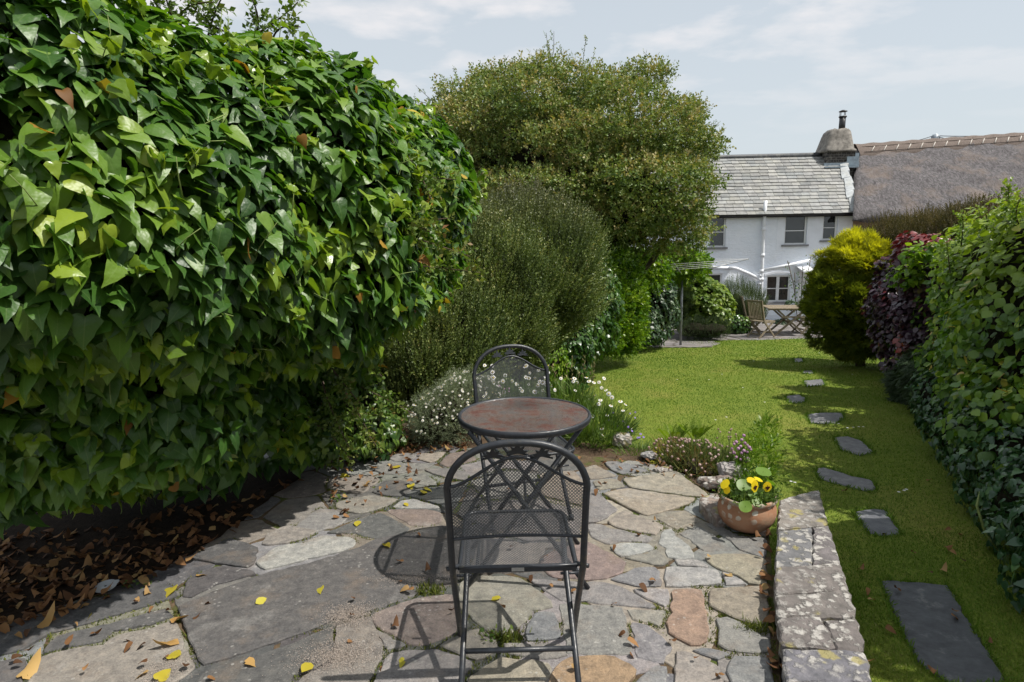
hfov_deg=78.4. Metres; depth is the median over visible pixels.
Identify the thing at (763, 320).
folding wooden chair
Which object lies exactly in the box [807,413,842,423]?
stepping stone
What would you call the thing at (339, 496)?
weed
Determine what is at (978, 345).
beech hedge
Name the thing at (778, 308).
wooden garden table
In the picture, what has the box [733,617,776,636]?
grass tuft
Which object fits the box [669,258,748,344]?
rotary clothes airer
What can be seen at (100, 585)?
slate fragment
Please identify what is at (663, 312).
viburnum
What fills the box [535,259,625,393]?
laurel hedge
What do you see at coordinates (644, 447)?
edge greenery
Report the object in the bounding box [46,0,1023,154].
sky
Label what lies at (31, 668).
fallen leaf
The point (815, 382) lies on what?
stepping stone
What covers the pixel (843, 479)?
stepping stone
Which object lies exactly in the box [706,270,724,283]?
window
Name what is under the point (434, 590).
grass tuft
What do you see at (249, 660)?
fallen leaf
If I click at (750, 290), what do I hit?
rosemary
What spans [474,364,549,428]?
daisy clump
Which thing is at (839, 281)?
golden conifer
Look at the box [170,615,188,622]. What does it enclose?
fallen leaf
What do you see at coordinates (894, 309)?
purple bush
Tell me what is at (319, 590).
fallen leaf
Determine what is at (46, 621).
fallen leaf
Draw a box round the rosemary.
[718,273,770,327]
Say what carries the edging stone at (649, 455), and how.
on the flower bed soil at (597, 452)
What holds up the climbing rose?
attached to the white cottage at (776, 212)
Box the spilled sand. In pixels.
[122,570,459,681]
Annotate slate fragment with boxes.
[93,579,119,592]
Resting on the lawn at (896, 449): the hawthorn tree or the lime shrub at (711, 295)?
the hawthorn tree
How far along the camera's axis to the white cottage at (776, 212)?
20.40 m
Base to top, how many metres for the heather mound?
0.818 m
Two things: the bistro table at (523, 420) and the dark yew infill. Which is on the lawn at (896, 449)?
the dark yew infill
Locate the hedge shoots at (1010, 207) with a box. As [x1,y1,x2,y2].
[938,176,1023,272]
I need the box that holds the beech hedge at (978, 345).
[883,188,1023,480]
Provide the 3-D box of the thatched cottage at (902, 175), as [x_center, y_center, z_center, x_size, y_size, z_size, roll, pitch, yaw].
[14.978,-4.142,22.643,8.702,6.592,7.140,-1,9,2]
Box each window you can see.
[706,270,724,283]
[707,218,727,248]
[764,271,793,303]
[781,217,808,246]
[819,216,836,241]
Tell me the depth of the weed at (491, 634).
2.46 m
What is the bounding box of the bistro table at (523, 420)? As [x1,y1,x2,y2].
[457,397,590,589]
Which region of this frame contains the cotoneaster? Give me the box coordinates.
[373,170,617,422]
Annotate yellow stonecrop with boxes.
[648,447,671,464]
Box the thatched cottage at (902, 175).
[852,133,1023,235]
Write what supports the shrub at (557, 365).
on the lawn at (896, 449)
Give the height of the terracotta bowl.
0.186 m
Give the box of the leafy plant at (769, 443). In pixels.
[725,410,790,484]
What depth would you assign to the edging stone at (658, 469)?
4.16 m
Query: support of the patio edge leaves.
on the patio paving at (233, 626)
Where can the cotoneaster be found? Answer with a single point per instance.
(540, 288)
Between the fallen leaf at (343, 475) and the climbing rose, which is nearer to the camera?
the fallen leaf at (343, 475)
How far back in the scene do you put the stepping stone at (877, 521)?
4.45 m
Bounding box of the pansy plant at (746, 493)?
[712,467,782,511]
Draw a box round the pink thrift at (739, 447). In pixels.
[730,434,751,477]
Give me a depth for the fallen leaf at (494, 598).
2.71 m
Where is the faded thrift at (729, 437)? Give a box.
[703,428,737,463]
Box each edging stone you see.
[611,432,632,447]
[640,451,657,459]
[653,466,672,472]
[696,475,735,489]
[717,461,742,478]
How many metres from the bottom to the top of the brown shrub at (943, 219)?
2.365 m
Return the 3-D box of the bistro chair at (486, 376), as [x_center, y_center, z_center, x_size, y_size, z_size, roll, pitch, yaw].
[0.060,0.520,3.489,0.481,0.939,0.630,-4,10,-16]
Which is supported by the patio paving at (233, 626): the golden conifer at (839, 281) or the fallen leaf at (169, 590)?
the fallen leaf at (169, 590)
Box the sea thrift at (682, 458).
[644,433,744,478]
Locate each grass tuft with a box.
[411,577,446,597]
[474,625,531,646]
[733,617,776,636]
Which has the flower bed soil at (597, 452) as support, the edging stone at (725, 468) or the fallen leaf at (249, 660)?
the edging stone at (725, 468)
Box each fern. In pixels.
[658,423,691,438]
[676,417,714,438]
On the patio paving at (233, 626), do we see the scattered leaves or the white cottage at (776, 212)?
the scattered leaves
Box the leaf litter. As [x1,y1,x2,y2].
[0,478,303,633]
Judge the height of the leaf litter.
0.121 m
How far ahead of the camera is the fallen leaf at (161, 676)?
2.25 m
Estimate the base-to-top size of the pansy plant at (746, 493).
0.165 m
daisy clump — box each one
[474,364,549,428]
[531,369,649,452]
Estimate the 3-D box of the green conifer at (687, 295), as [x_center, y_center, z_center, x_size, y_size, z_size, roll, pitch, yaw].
[4.297,-1.336,17.051,1.355,2.217,1.154,-1,9,0]
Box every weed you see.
[122,576,154,588]
[329,493,350,501]
[479,624,512,641]
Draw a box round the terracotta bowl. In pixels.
[717,487,777,533]
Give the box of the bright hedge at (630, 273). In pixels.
[580,242,653,361]
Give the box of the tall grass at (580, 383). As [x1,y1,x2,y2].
[552,355,606,440]
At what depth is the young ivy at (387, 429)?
4.29 m
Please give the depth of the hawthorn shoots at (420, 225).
3.32 m
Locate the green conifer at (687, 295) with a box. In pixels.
[662,281,694,329]
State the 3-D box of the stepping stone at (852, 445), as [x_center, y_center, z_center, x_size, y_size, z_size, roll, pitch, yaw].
[3.474,1.093,6.421,0.289,0.095,0.717,2,9,15]
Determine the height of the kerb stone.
0.110 m
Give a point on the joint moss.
(561, 624)
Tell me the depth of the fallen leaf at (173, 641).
2.43 m
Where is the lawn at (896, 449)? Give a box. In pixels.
[495,338,1023,681]
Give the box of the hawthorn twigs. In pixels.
[149,0,309,42]
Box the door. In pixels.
[796,270,811,319]
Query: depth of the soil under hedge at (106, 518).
3.36 m
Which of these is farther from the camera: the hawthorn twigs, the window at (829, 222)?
the window at (829, 222)
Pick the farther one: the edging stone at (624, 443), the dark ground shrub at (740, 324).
the dark ground shrub at (740, 324)
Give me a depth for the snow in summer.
4.74 m
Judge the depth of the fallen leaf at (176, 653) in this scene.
2.36 m
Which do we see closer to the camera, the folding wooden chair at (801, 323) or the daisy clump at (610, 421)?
the daisy clump at (610, 421)
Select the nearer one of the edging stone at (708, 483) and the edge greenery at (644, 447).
the edging stone at (708, 483)
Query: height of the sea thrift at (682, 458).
0.462 m
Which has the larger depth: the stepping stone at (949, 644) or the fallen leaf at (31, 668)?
the stepping stone at (949, 644)
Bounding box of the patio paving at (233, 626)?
[0,445,773,681]
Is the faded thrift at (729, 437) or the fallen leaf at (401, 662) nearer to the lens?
the fallen leaf at (401, 662)
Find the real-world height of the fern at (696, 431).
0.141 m
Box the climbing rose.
[785,255,810,321]
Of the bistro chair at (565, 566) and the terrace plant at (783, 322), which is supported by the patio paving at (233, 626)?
the bistro chair at (565, 566)
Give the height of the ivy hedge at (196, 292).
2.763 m
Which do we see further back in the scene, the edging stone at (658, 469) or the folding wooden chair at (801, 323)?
the folding wooden chair at (801, 323)
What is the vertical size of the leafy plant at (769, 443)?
0.479 m
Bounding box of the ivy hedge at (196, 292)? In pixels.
[0,0,488,539]
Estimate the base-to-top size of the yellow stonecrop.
0.130 m
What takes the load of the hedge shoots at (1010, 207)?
attached to the beech hedge at (978, 345)
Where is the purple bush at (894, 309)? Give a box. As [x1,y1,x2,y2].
[856,230,952,371]
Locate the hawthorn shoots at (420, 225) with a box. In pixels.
[343,137,488,312]
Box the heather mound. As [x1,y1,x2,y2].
[677,313,733,340]
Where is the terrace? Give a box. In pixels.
[652,320,822,339]
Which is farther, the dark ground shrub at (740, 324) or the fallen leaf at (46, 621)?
the dark ground shrub at (740, 324)
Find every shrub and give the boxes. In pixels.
[540,344,570,392]
[633,242,716,297]
[674,276,737,336]
[722,314,752,333]
[862,190,1023,284]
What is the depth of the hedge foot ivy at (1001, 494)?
4.21 m
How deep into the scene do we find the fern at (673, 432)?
4.84 m
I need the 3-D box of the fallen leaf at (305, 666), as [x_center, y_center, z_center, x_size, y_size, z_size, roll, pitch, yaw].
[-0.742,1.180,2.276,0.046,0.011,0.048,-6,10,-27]
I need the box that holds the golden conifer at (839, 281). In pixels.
[795,224,895,366]
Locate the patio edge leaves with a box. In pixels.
[324,417,468,517]
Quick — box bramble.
[295,361,414,471]
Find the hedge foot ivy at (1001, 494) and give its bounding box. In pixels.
[904,368,1023,613]
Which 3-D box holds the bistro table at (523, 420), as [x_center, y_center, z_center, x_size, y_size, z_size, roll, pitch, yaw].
[0.062,0.700,2.929,0.609,0.757,0.609,-1,9,0]
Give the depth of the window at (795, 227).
20.26 m
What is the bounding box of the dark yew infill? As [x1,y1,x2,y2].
[878,337,934,410]
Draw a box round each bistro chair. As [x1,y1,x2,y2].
[443,439,590,681]
[472,344,574,532]
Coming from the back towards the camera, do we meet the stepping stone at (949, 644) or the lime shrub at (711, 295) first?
the lime shrub at (711, 295)
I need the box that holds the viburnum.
[641,278,680,347]
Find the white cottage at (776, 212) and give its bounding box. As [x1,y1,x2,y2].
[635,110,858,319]
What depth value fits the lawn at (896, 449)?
5.99 m
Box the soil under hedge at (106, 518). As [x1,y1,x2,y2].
[0,465,298,623]
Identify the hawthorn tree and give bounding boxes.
[413,31,736,351]
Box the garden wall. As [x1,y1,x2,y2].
[773,491,871,681]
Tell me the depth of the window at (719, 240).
20.37 m
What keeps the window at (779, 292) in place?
in the white cottage at (776, 212)
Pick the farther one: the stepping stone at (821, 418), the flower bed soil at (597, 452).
the stepping stone at (821, 418)
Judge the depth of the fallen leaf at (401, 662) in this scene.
2.30 m
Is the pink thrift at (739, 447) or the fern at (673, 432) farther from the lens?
the fern at (673, 432)
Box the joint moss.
[0,449,778,681]
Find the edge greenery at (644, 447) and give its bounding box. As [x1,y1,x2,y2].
[610,426,656,460]
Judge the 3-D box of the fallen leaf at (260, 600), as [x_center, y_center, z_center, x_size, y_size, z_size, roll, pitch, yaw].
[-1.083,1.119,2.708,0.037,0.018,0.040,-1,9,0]
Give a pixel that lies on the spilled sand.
(348, 620)
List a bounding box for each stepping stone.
[786,395,804,402]
[805,379,824,386]
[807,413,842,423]
[817,467,875,491]
[835,436,871,455]
[856,509,898,535]
[882,580,1003,681]
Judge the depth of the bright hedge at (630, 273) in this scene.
11.46 m
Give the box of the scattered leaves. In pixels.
[11,455,732,679]
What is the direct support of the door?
in the white cottage at (776, 212)
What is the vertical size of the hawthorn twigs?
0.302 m
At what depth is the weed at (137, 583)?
2.87 m
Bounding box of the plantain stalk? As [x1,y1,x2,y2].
[975,491,998,550]
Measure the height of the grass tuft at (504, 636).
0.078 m
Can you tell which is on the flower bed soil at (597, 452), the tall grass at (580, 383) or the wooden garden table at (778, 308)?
the tall grass at (580, 383)
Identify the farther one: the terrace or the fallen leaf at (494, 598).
the terrace
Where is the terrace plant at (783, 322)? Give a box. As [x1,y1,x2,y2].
[775,300,796,324]
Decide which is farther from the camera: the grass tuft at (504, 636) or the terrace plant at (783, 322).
the terrace plant at (783, 322)
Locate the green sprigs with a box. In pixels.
[883,239,950,290]
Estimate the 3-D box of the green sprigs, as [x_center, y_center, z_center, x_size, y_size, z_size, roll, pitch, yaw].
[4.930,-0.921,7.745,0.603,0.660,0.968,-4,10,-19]
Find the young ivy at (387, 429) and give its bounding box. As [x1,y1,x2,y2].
[303,370,407,469]
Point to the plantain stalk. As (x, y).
(980, 516)
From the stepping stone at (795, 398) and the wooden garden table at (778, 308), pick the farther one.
the wooden garden table at (778, 308)
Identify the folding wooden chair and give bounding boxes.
[739,296,761,330]
[747,299,774,338]
[791,316,808,333]
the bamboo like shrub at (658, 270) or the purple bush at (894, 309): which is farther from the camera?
the bamboo like shrub at (658, 270)
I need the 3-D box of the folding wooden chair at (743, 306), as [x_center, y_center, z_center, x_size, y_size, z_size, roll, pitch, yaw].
[6.940,-0.803,18.358,0.597,1.041,0.520,0,9,5]
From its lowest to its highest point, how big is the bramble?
0.766 m
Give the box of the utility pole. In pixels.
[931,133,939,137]
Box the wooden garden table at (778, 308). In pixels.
[763,305,804,335]
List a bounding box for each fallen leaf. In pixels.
[16,647,40,678]
[37,600,54,627]
[152,639,178,644]
[153,668,170,681]
[165,584,177,597]
[166,649,180,658]
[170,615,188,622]
[245,657,255,666]
[256,597,266,603]
[301,662,313,671]
[317,585,323,593]
[340,473,349,477]
[399,657,404,667]
[491,596,500,600]
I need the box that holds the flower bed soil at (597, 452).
[395,423,717,493]
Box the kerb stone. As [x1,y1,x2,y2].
[699,494,767,537]
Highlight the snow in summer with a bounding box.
[401,364,504,450]

